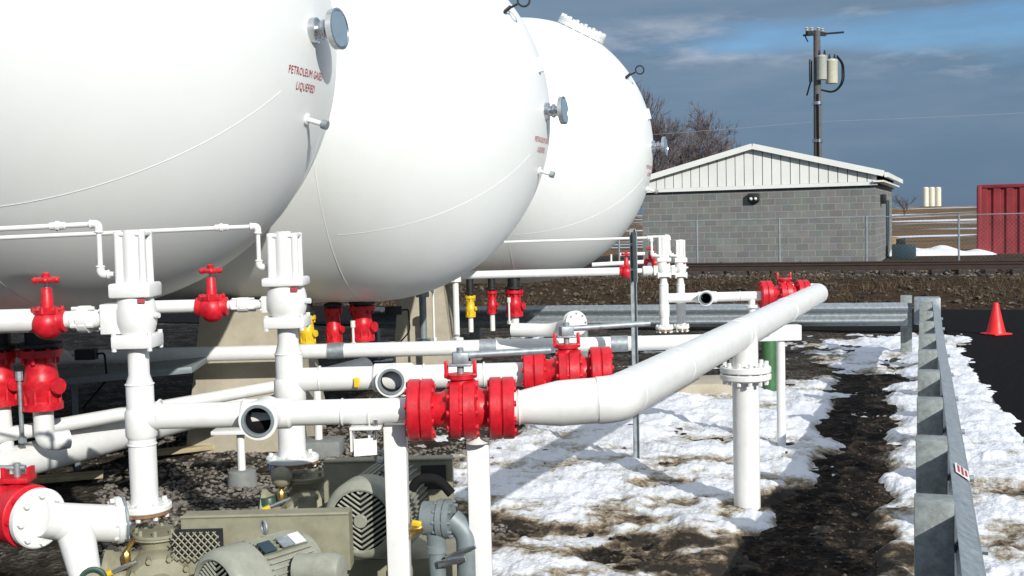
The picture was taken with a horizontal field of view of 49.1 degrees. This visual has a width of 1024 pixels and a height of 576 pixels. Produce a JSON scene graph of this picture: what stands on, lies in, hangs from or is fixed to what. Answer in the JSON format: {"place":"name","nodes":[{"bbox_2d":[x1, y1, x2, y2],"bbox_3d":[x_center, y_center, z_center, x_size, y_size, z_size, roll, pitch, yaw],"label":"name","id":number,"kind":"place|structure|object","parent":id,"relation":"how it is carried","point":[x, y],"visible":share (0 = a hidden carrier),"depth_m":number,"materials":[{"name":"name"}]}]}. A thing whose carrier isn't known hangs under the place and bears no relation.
{"place":"outdoors","nodes":[
{"label":"outdoors","id":0,"kind":"place"},
{"bbox_2d":[0,0,348,310],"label":"storage tank","id":1,"kind":"object","parent":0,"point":[132,114],"visible":0.95,"depth_m":5.95,"materials":[{"name":"metal"}]},
{"bbox_2d":[0,333,17,448],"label":"outlet valve","id":2,"kind":"object","parent":1,"relation":"attached to","point":[8,384],"visible":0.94,"depth_m":7.39,"materials":[{"name":"red paint"}]},
{"bbox_2d":[15,371,26,443],"bbox_3d":[-3.248,0.789,7.405,0.049,0.477,0.049,-3,4,-30],"label":"valve rod","id":3,"kind":"object","parent":2,"relation":"attached to","point":[22,438],"visible":1,"depth_m":7.39,"materials":[{"name":"metal"}]},
{"bbox_2d":[0,381,273,442],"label":"return line","id":4,"kind":"object","parent":2,"relation":"attached to","point":[85,420],"depth_m":8.09,"materials":[{"name":"white paint"}]},
{"bbox_2d":[17,333,71,449],"bbox_3d":[-3.110,0.575,7.447,0.315,1.037,0.290,-1,3,0],"label":"outlet valve","id":5,"kind":"object","parent":1,"relation":"attached to","point":[43,385],"visible":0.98,"depth_m":7.36,"materials":[{"name":"red paint"}]},
{"bbox_2d":[409,474,476,575],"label":"pipe strainer","id":6,"kind":"object","parent":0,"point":[439,522],"visible":1,"depth_m":4.96,"materials":[{"name":"grey paint"}]},
{"bbox_2d":[0,205,1023,575],"bbox_3d":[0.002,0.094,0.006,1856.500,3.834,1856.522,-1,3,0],"label":"ground","id":7,"kind":"structure","parent":0,"point":[48,559],"depth_m":11.66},
{"bbox_2d":[29,470,103,483],"bbox_3d":[-3.571,1.489,8.770,0.700,0.040,0.140,-2,4,-17],"label":"wooden board","id":8,"kind":"object","parent":7,"relation":"on","point":[65,477],"visible":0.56,"depth_m":8.76,"materials":[{"name":"brown wood"}]},
{"bbox_2d":[58,357,206,470],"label":"steel walkway","id":9,"kind":"structure","parent":7,"relation":"on","point":[73,378],"depth_m":8.83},
{"bbox_2d":[63,349,107,408],"bbox_3d":[-3.323,0.687,8.651,0.396,0.501,0.080,-1,3,0],"label":"work light","id":10,"kind":"object","parent":9,"relation":"hanging from","point":[85,354],"visible":0.98,"depth_m":8.61,"materials":[{"name":"metal"}]},
{"bbox_2d":[211,427,257,488],"bbox_3d":[-2.096,1.310,8.550,0.340,0.478,0.230,-1,3,0],"label":"pipe stand","id":11,"kind":"object","parent":7,"relation":"on","point":[242,475],"visible":0.69,"depth_m":8.50,"materials":[{"name":"white paint"}]},
{"bbox_2d":[186,299,326,454],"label":"concrete pier","id":12,"kind":"structure","parent":7,"relation":"on","point":[232,328],"depth_m":9.81,"materials":[{"name":"concrete"}]},
{"bbox_2d":[0,358,372,477],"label":"suction header","id":13,"kind":"object","parent":12,"relation":"attached to","point":[94,441],"visible":0.26,"depth_m":7.98,"materials":[{"name":"white paint"}]},
{"bbox_2d":[154,0,567,301],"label":"storage tank","id":14,"kind":"object","parent":12,"relation":"on","point":[426,172],"visible":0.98,"depth_m":8.93,"materials":[{"name":"metal"}]},
{"bbox_2d":[299,299,317,343],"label":"outlet valve","id":15,"kind":"object","parent":14,"relation":"attached to","point":[308,335],"visible":0.6,"depth_m":9.88,"materials":[{"name":"yellow paint"}]},
{"bbox_2d":[324,302,344,343],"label":"outlet valve","id":16,"kind":"object","parent":14,"relation":"attached to","point":[334,329],"visible":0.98,"depth_m":10.18,"materials":[{"name":"red paint"}]},
{"bbox_2d":[349,301,377,342],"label":"outlet valve","id":17,"kind":"object","parent":14,"relation":"attached to","point":[365,328],"visible":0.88,"depth_m":10.15,"materials":[{"name":"red paint"}]},
{"bbox_2d":[350,320,355,342],"bbox_3d":[-1.431,0.412,10.090,0.042,0.235,0.042,1,4,30],"label":"valve rod","id":18,"kind":"object","parent":17,"relation":"attached to","point":[352,324],"visible":0.72,"depth_m":10.08,"materials":[{"name":"white paint"}]},
{"bbox_2d":[375,306,409,341],"bbox_3d":[-1.163,0.388,10.640,0.396,0.501,0.080,-1,3,0],"label":"work light","id":19,"kind":"object","parent":14,"relation":"hanging from","point":[393,310],"visible":0.96,"depth_m":10.59,"materials":[{"name":"black metal"}]},
{"bbox_2d":[94,424,512,564],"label":"gravel","id":20,"kind":"structure","parent":7,"relation":"on","point":[108,485],"depth_m":8.74,"materials":[{"name":"gravel"}]},
{"bbox_2d":[157,445,214,455],"bbox_3d":[-2.818,1.408,9.813,0.900,0.040,0.140,-3,4,-29],"label":"wooden board","id":21,"kind":"object","parent":20,"relation":"on","point":[173,450],"visible":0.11,"depth_m":9.74,"materials":[{"name":"brown wood"}]},
{"bbox_2d":[305,391,344,457],"bbox_3d":[-1.652,1.123,9.651,0.360,0.640,0.300,-1,3,0],"label":"pipe stand","id":22,"kind":"object","parent":20,"relation":"on","point":[320,444],"visible":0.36,"depth_m":9.54,"materials":[{"name":"white paint"}]},
{"bbox_2d":[383,423,411,575],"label":"square post","id":23,"kind":"object","parent":7,"relation":"on","point":[396,470],"visible":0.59,"depth_m":4.96,"materials":[{"name":"metal"}]},
{"bbox_2d":[349,420,382,455],"bbox_3d":[-0.635,0.650,4.896,0.135,0.158,0.110,-1,3,0],"label":"pipe bracket","id":24,"kind":"object","parent":23,"relation":"attached to","point":[364,446],"visible":0.89,"depth_m":4.87,"materials":[{"name":"metal"}]},
{"bbox_2d":[347,535,456,575],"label":"pump baseplate","id":25,"kind":"object","parent":7,"relation":"on","point":[420,565],"visible":0.03,"depth_m":5.47,"materials":[{"name":"paint"}]},
{"bbox_2d":[259,465,324,508],"bbox_3d":[-1.101,1.156,5.836,0.432,0.562,0.391,-1,3,0],"label":"transfer pump","id":26,"kind":"object","parent":25,"relation":"on","point":[304,489],"visible":0.42,"depth_m":5.74,"materials":[{"name":"paint"}]},
{"bbox_2d":[258,466,291,508],"bbox_3d":[-1.210,1.066,5.753,0.205,0.318,0.124,1,4,31],"label":"oil pot","id":27,"kind":"object","parent":26,"relation":"on","point":[281,476],"visible":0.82,"depth_m":5.69,"materials":[{"name":"green paint"}]},
{"bbox_2d":[266,329,318,469],"bbox_3d":[-1.155,0.571,5.832,0.273,0.728,0.273,-1,3,0],"label":"riser pipe","id":28,"kind":"object","parent":26,"relation":"on","point":[292,453],"visible":0.73,"depth_m":5.77,"materials":[{"name":"metal"}]},
{"bbox_2d":[261,231,311,331],"bbox_3d":[-1.157,-0.040,5.796,0.241,0.507,0.211,-1,3,0],"label":"actuated valve","id":29,"kind":"object","parent":28,"relation":"attached to","point":[285,281],"visible":1,"depth_m":5.71,"materials":[{"name":"white paint"}]},
{"bbox_2d":[0,223,266,270],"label":"air line","id":30,"kind":"object","parent":29,"relation":"attached to","point":[222,227],"visible":0.97,"depth_m":5.77,"materials":[{"name":"white paint"}]},
{"bbox_2d":[155,296,268,312],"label":"branch pipe","id":31,"kind":"object","parent":29,"relation":"attached to","point":[243,304],"visible":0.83,"depth_m":5.77,"materials":[{"name":"metal"}]},
{"bbox_2d":[194,264,229,321],"bbox_3d":[-1.556,0.027,5.800,0.167,0.303,0.153,-1,3,0],"label":"globe valve","id":32,"kind":"object","parent":31,"relation":"attached to","point":[210,305],"visible":0.98,"depth_m":5.76,"materials":[{"name":"red paint"}]},
{"bbox_2d":[294,362,522,396],"bbox_3d":[-0.547,0.468,5.789,1.220,0.162,0.224,-1,3,0],"label":"header pipe","id":33,"kind":"object","parent":28,"relation":"attached to","point":[388,379],"visible":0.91,"depth_m":5.77,"materials":[{"name":"metal"}]},
{"bbox_2d":[521,320,650,389],"bbox_3d":[0.392,0.374,5.823,0.688,0.398,0.275,-1,3,0],"label":"flanged valve","id":34,"kind":"object","parent":33,"relation":"attached to","point":[568,361],"visible":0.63,"depth_m":5.74,"materials":[{"name":"red paint"}]},
{"bbox_2d":[326,450,427,558],"bbox_3d":[-0.641,1.024,5.423,0.370,0.471,0.622,-1,3,10],"label":"electric motor","id":35,"kind":"object","parent":25,"relation":"on","point":[362,494],"visible":0.58,"depth_m":5.15,"materials":[{"name":"grey paint"}]},
{"bbox_2d":[323,455,453,507],"bbox_3d":[-0.628,0.997,5.728,0.653,0.264,0.126,-1,3,0],"label":"belt guard","id":36,"kind":"object","parent":35,"relation":"attached to","point":[338,471],"visible":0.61,"depth_m":5.68,"materials":[{"name":"paint"}]},
{"bbox_2d":[421,465,445,488],"bbox_3d":[-0.397,0.957,5.666,0.126,0.122,0.006,-1,3,0],"label":"guard window","id":37,"kind":"structure","parent":36,"relation":"in","point":[440,470],"depth_m":5.66,"materials":[{"name":"metal"}]},
{"bbox_2d":[393,284,453,364],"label":"concrete pier","id":38,"kind":"structure","parent":7,"relation":"on","point":[443,304],"depth_m":13.65,"materials":[{"name":"concrete"}]},
{"bbox_2d":[448,13,667,283],"bbox_3d":[-4.248,-1.654,14.734,12.477,3.330,3.306,-1,3,8],"label":"storage tank","id":39,"kind":"object","parent":38,"relation":"on","point":[603,146],"visible":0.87,"depth_m":12.96,"materials":[{"name":"metal"}]},
{"bbox_2d":[465,279,476,331],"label":"outlet valve","id":40,"kind":"object","parent":39,"relation":"attached to","point":[470,307],"visible":0.98,"depth_m":13.59,"materials":[{"name":"yellow paint"}]},
{"bbox_2d":[486,278,498,330],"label":"outlet valve","id":41,"kind":"object","parent":39,"relation":"attached to","point":[492,304],"visible":1,"depth_m":13.69,"materials":[{"name":"red paint"}]},
{"bbox_2d":[505,278,525,322],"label":"outlet valve","id":42,"kind":"object","parent":39,"relation":"attached to","point":[514,292],"visible":0.92,"depth_m":13.66,"materials":[{"name":"red paint"}]},
{"bbox_2d":[507,297,510,323],"bbox_3d":[-0.035,0.273,13.440,0.042,0.319,0.042,-3,4,-30],"label":"valve rod","id":43,"kind":"object","parent":42,"relation":"attached to","point":[508,302],"visible":0.99,"depth_m":13.43,"materials":[{"name":"white paint"}]},
{"bbox_2d":[416,292,430,340],"bbox_3d":[-1.012,0.327,12.740,0.146,0.569,0.146,-3,4,-30],"label":"support post","id":44,"kind":"object","parent":7,"relation":"on","point":[423,316],"visible":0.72,"depth_m":12.71,"materials":[{"name":"metal"}]},
{"bbox_2d":[431,289,436,340],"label":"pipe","id":45,"kind":"object","parent":7,"relation":"on","point":[434,338],"visible":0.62,"depth_m":12.93,"materials":[{"name":"metal"}]},
{"bbox_2d":[450,277,462,339],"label":"pipe","id":46,"kind":"object","parent":7,"relation":"on","point":[455,295],"visible":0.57,"depth_m":12.61,"materials":[{"name":"metal"}]},
{"bbox_2d":[466,431,492,575],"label":"square post","id":47,"kind":"object","parent":7,"relation":"on","point":[478,478],"visible":0.79,"depth_m":4.96,"materials":[{"name":"metal"}]},
{"bbox_2d":[404,347,550,440],"bbox_3d":[-0.143,0.461,4.906,0.640,0.406,0.272,-1,3,0],"label":"flanged valve","id":48,"kind":"object","parent":47,"relation":"on","point":[464,405],"visible":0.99,"depth_m":4.82,"materials":[{"name":"red paint"}]},
{"bbox_2d":[350,302,907,360],"bbox_3d":[1.453,0.760,15.688,7.753,1.055,0.242,-1,3,12],"label":"guardrail","id":49,"kind":"object","parent":7,"relation":"on","point":[834,314],"visible":0.41,"depth_m":15.40,"materials":[{"name":"metal"}]},
{"bbox_2d":[636,80,695,206],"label":"bare tree","id":50,"kind":"object","parent":7,"relation":"on","point":[657,131],"visible":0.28,"depth_m":56.50,"materials":[{"name":"brown plant"}]},
{"bbox_2d":[312,273,1022,309],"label":"bank stones","id":51,"kind":"object","parent":7,"relation":"on","point":[835,284],"visible":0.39,"depth_m":26.02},
{"bbox_2d":[448,340,906,575],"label":"loose stones","id":52,"kind":"object","parent":7,"relation":"on","point":[518,530],"visible":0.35,"depth_m":7.14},
{"bbox_2d":[348,288,1014,309],"bbox_3d":[10.032,0.253,22.435,33.866,0.392,3.041,0,4,22],"label":"bank debris","id":53,"kind":"object","parent":7,"relation":"on","point":[976,297],"visible":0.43,"depth_m":25.42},
{"bbox_2d":[657,101,738,166],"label":"bare tree","id":54,"kind":"object","parent":7,"relation":"on","point":[701,123],"visible":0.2,"depth_m":60.92,"materials":[{"name":"brown plant"}]},
{"bbox_2d":[373,332,1023,575],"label":"snow","id":55,"kind":"structure","parent":7,"relation":"on","point":[598,480],"depth_m":8.28,"materials":[{"name":"snow"}]},
{"bbox_2d":[629,229,639,458],"bbox_3d":[0.982,0.565,8.909,0.052,2.070,0.218,-1,3,0],"label":"sign post","id":56,"kind":"object","parent":55,"relation":"on","point":[633,295],"visible":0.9,"depth_m":8.93,"materials":[{"name":"metal"}]},
{"bbox_2d":[675,375,731,393],"bbox_3d":[2.027,1.101,12.701,0.900,0.120,0.700,-1,3,0],"label":"concrete pad","id":57,"kind":"object","parent":55,"relation":"on","point":[708,384],"visible":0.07,"depth_m":12.35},
{"bbox_2d":[760,324,801,445],"bbox_3d":[2.195,0.849,9.490,0.500,1.073,0.120,-1,3,0],"label":"beam stand","id":58,"kind":"object","parent":55,"relation":"on","point":[786,332],"visible":0.58,"depth_m":9.45,"materials":[{"name":"white paint"}]},
{"bbox_2d":[13,334,701,365],"bbox_3d":[-1.365,0.527,9.446,6.713,0.138,0.138,-1,3,0],"label":"long header pipe","id":59,"kind":"object","parent":58,"relation":"attached to","point":[344,350],"visible":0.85,"depth_m":9.39,"materials":[{"name":"metal"}]},
{"bbox_2d":[373,268,1023,305],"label":"dry grass","id":60,"kind":"structure","parent":7,"relation":"on","point":[755,277],"depth_m":26.29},
{"bbox_2d":[656,119,744,166],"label":"bare tree","id":61,"kind":"object","parent":7,"relation":"on","point":[685,152],"visible":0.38,"depth_m":58.96,"materials":[{"name":"brown plant"}]},
{"bbox_2d":[720,336,770,509],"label":"pipe column","id":62,"kind":"structure","parent":7,"relation":"on","point":[744,374],"depth_m":7.40,"materials":[{"name":"metal"}]},
{"bbox_2d":[514,283,827,425],"bbox_3d":[1.582,0.280,7.920,0.551,0.227,6.935,0,4,24],"label":"discharge pipe","id":63,"kind":"object","parent":62,"relation":"on","point":[631,391],"visible":0.97,"depth_m":5.16,"materials":[{"name":"metal"}]},
{"bbox_2d":[510,311,586,336],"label":"pipe","id":64,"kind":"object","parent":63,"relation":"attached to","point":[544,330],"visible":0.76,"depth_m":9.10,"materials":[{"name":"metal"}]},
{"bbox_2d":[673,277,688,331],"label":"riser pipe","id":65,"kind":"object","parent":63,"relation":"attached to","point":[681,325],"visible":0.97,"depth_m":10.89,"materials":[{"name":"metal"}]},
{"bbox_2d":[673,240,687,277],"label":"actuated valve","id":66,"kind":"object","parent":65,"relation":"attached to","point":[680,260],"visible":0.96,"depth_m":10.86,"materials":[{"name":"white paint"}]},
{"bbox_2d":[652,234,677,256],"bbox_3d":[1.477,-0.407,10.847,0.254,0.225,0.043,-1,3,0],"label":"air line","id":67,"kind":"object","parent":66,"relation":"attached to","point":[670,251],"visible":0.62,"depth_m":10.84,"materials":[{"name":"white paint"}]},
{"bbox_2d":[757,272,810,307],"bbox_3d":[2.592,0.021,10.674,0.471,0.342,0.267,-1,3,0],"label":"flanged valve","id":68,"kind":"object","parent":63,"relation":"attached to","point":[782,288],"visible":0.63,"depth_m":10.59,"materials":[{"name":"red paint"}]},
{"bbox_2d":[665,290,760,312],"bbox_3d":[1.939,0.163,10.623,0.977,0.291,0.237,-1,3,0],"label":"header pipe","id":69,"kind":"object","parent":68,"relation":"attached to","point":[706,298],"visible":0.97,"depth_m":10.63,"materials":[{"name":"metal"}]},
{"bbox_2d":[655,277,673,332],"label":"riser pipe","id":70,"kind":"object","parent":69,"relation":"attached to","point":[664,326],"visible":1,"depth_m":10.64,"materials":[{"name":"metal"}]},
{"bbox_2d":[655,236,670,277],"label":"actuated valve","id":71,"kind":"object","parent":70,"relation":"attached to","point":[663,263],"visible":1,"depth_m":10.60,"materials":[{"name":"white paint"}]},
{"bbox_2d":[462,265,676,278],"bbox_3d":[0.548,-0.147,10.661,2.042,0.090,0.090,-1,3,0],"label":"branch pipe","id":72,"kind":"object","parent":71,"relation":"attached to","point":[648,270],"visible":0.97,"depth_m":10.63,"materials":[{"name":"metal"}]},
{"bbox_2d":[619,251,629,278],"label":"globe valve","id":73,"kind":"object","parent":72,"relation":"attached to","point":[624,270],"visible":0.86,"depth_m":10.62,"materials":[{"name":"red paint"}]},
{"bbox_2d":[504,235,660,256],"bbox_3d":[0.667,-0.377,10.597,1.482,0.209,0.043,-1,3,0],"label":"air line","id":74,"kind":"object","parent":71,"relation":"attached to","point":[650,239],"visible":1,"depth_m":10.58,"materials":[{"name":"white paint"}]},
{"bbox_2d":[644,246,656,266],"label":"globe valve","id":75,"kind":"object","parent":71,"relation":"attached to","point":[650,259],"visible":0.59,"depth_m":10.92,"materials":[{"name":"red paint"}]},
{"bbox_2d":[592,252,651,266],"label":"branch pipe","id":76,"kind":"object","parent":75,"relation":"attached to","point":[610,263],"visible":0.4,"depth_m":11.64,"materials":[{"name":"metal"}]},
{"bbox_2d":[761,341,776,391],"bbox_3d":[2.861,0.650,12.462,0.166,1.185,0.166,-1,3,0],"label":"bollard","id":77,"kind":"object","parent":7,"relation":"on","point":[768,348],"visible":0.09,"depth_m":12.40,"materials":[{"name":"metal"}]},
{"bbox_2d":[642,144,902,262],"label":"block building","id":78,"kind":"structure","parent":7,"relation":"on","point":[751,181],"depth_m":34.50,"materials":[{"name":"grey concrete"}]},
{"bbox_2d":[886,200,889,257],"bbox_3d":[12.894,-2.008,38.420,0.050,2.000,1.000,0,4,22],"label":"door","id":79,"kind":"structure","parent":78,"relation":"in","point":[887,204],"depth_m":38.00,"materials":[{"name":"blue metal"}]},
{"bbox_2d":[567,269,1023,278],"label":"ballast","id":80,"kind":"structure","parent":7,"relation":"on","point":[913,274],"depth_m":28.16,"materials":[{"name":"gravel"}]},
{"bbox_2d":[581,269,1022,276],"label":"railway sleepers","id":81,"kind":"object","parent":7,"relation":"on","point":[862,272],"visible":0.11,"depth_m":28.31},
{"bbox_2d":[583,262,1023,271],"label":"railway rail","id":82,"kind":"object","parent":81,"relation":"on","point":[895,266],"depth_m":28.42,"materials":[{"name":"metal"}]},
{"bbox_2d":[587,260,1023,265],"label":"railway rail","id":83,"kind":"object","parent":81,"relation":"on","point":[878,262],"depth_m":29.80,"materials":[{"name":"metal"}]},
{"bbox_2d":[601,213,1023,262],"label":"chain link fence","id":84,"kind":"object","parent":7,"relation":"on","point":[779,245],"visible":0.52,"depth_m":32.00,"materials":[{"name":"metal"}]},
{"bbox_2d":[803,27,844,157],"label":"utility pole","id":85,"kind":"object","parent":7,"relation":"on","point":[825,68],"visible":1,"depth_m":45.09,"materials":[{"name":"brown wood"}]},
{"bbox_2d":[892,238,915,258],"bbox_3d":[13.127,-1.313,37.507,0.750,0.690,0.500,0,4,22],"label":"dark cabinet","id":86,"kind":"object","parent":7,"relation":"on","point":[902,246],"visible":0.88,"depth_m":37.30,"materials":[{"name":"grey metal"}]},
{"bbox_2d":[892,193,919,215],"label":"bare tree","id":87,"kind":"object","parent":7,"relation":"on","point":[902,205],"visible":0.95,"depth_m":189.48,"materials":[{"name":"brown plant"}]},
{"bbox_2d":[923,187,929,205],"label":"silo","id":88,"kind":"object","parent":7,"relation":"on","point":[926,196],"visible":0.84,"depth_m":418.04,"materials":[{"name":"metal"}]},
{"bbox_2d":[930,187,935,205],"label":"silo","id":89,"kind":"object","parent":7,"relation":"on","point":[932,196],"visible":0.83,"depth_m":418.02,"materials":[{"name":"metal"}]},
{"bbox_2d":[936,187,941,205],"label":"silo","id":90,"kind":"object","parent":7,"relation":"on","point":[938,196],"visible":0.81,"depth_m":418.01,"materials":[{"name":"metal"}]},
{"bbox_2d":[890,245,995,255],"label":"snow bank","id":91,"kind":"structure","parent":7,"relation":"on","point":[943,250],"depth_m":39.09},
{"bbox_2d":[900,295,987,575],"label":"guardrail","id":92,"kind":"object","parent":7,"relation":"on","point":[946,538],"visible":0.95,"depth_m":5.63,"materials":[{"name":"metal"}]},
{"bbox_2d":[977,183,1023,253],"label":"shipping container","id":93,"kind":"object","parent":7,"relation":"on","point":[999,198],"visible":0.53,"depth_m":39.39,"materials":[{"name":"metal"}]},
{"bbox_3d":[-1.268,1.537,4.847,1.283,0.320,0.850,-1,3,0],"label":"pump baseplate","id":94,"kind":"object","parent":7,"relation":"on","visible":0},
{"bbox_2d":[101,518,193,575],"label":"transfer pump","id":95,"kind":"object","parent":94,"relation":"on","point":[152,555],"visible":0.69,"depth_m":4.83,"materials":[{"name":"paint"}]},
{"bbox_2d":[37,496,129,575],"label":"suction elbow","id":96,"kind":"object","parent":95,"relation":"attached to","point":[77,531],"visible":0.99,"depth_m":4.56,"materials":[{"name":"metal"}]},
{"bbox_2d":[0,462,63,548],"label":"suction valve","id":97,"kind":"object","parent":96,"relation":"attached to","point":[22,500],"visible":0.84,"depth_m":4.51,"materials":[{"name":"red paint"}]},
{"bbox_2d":[79,567,106,575],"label":"oil pot","id":98,"kind":"object","parent":96,"relation":"attached to","point":[93,571],"visible":0.99,"depth_m":4.48,"materials":[{"name":"green paint"}]},
{"bbox_2d":[124,349,171,522],"bbox_3d":[-1.624,0.635,4.914,0.230,0.747,0.230,-1,3,0],"label":"riser pipe","id":99,"kind":"object","parent":95,"relation":"on","point":[146,501],"visible":0.9,"depth_m":4.86,"materials":[{"name":"metal"}]},
{"bbox_2d":[108,230,163,351],"bbox_3d":[-1.629,0.008,4.877,0.202,0.522,0.177,-1,3,0],"label":"actuated valve","id":100,"kind":"object","parent":99,"relation":"attached to","point":[135,288],"visible":1,"depth_m":4.81,"materials":[{"name":"white paint"}]},
{"bbox_2d":[0,220,114,278],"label":"air line","id":101,"kind":"object","parent":100,"relation":"attached to","point":[97,226],"visible":0.98,"depth_m":4.85,"materials":[{"name":"white paint"}]},
{"bbox_2d":[0,303,120,334],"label":"branch pipe","id":102,"kind":"object","parent":100,"relation":"attached to","point":[89,319],"visible":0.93,"depth_m":4.84,"materials":[{"name":"metal"}]},
{"bbox_2d":[29,272,68,339],"bbox_3d":[-2.025,0.078,4.880,0.162,0.294,0.148,-1,3,0],"label":"globe valve","id":103,"kind":"object","parent":102,"relation":"attached to","point":[47,322],"visible":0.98,"depth_m":4.84,"materials":[{"name":"red paint"}]},
{"bbox_2d":[146,396,405,439],"bbox_3d":[-1.044,0.556,4.858,1.164,0.168,0.238,-1,3,0],"label":"header pipe","id":104,"kind":"object","parent":99,"relation":"attached to","point":[264,417],"visible":0.99,"depth_m":4.86,"materials":[{"name":"metal"}]},
{"bbox_2d":[171,507,353,573],"bbox_3d":[-1.077,1.103,4.862,0.748,0.256,0.186,-1,3,0],"label":"belt guard","id":105,"kind":"object","parent":95,"relation":"attached to","point":[199,535],"visible":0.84,"depth_m":4.84,"materials":[{"name":"paint"}]},
{"bbox_2d":[194,519,346,575],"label":"electric motor","id":106,"kind":"object","parent":94,"relation":"on","point":[288,552],"visible":1,"depth_m":4.38,"materials":[{"name":"grey paint"}]},
{"bbox_2d":[157,306,1023,436],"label":"road","id":107,"kind":"structure","parent":0,"point":[998,365],"depth_m":17.03,"materials":[{"name":"asphalt"}]},
{"bbox_2d":[980,302,1011,335],"bbox_3d":[7.490,0.473,17.332,0.330,0.493,0.330,-3,4,-20],"label":"traffic cone","id":108,"kind":"object","parent":107,"relation":"on","point":[995,327],"visible":1,"depth_m":17.26,"materials":[{"name":"red plastic"}]},
{"bbox_2d":[509,0,1023,214],"label":"sky","id":109,"kind":"structure","parent":0,"point":[746,62],"materials":[{"name":"blue"}]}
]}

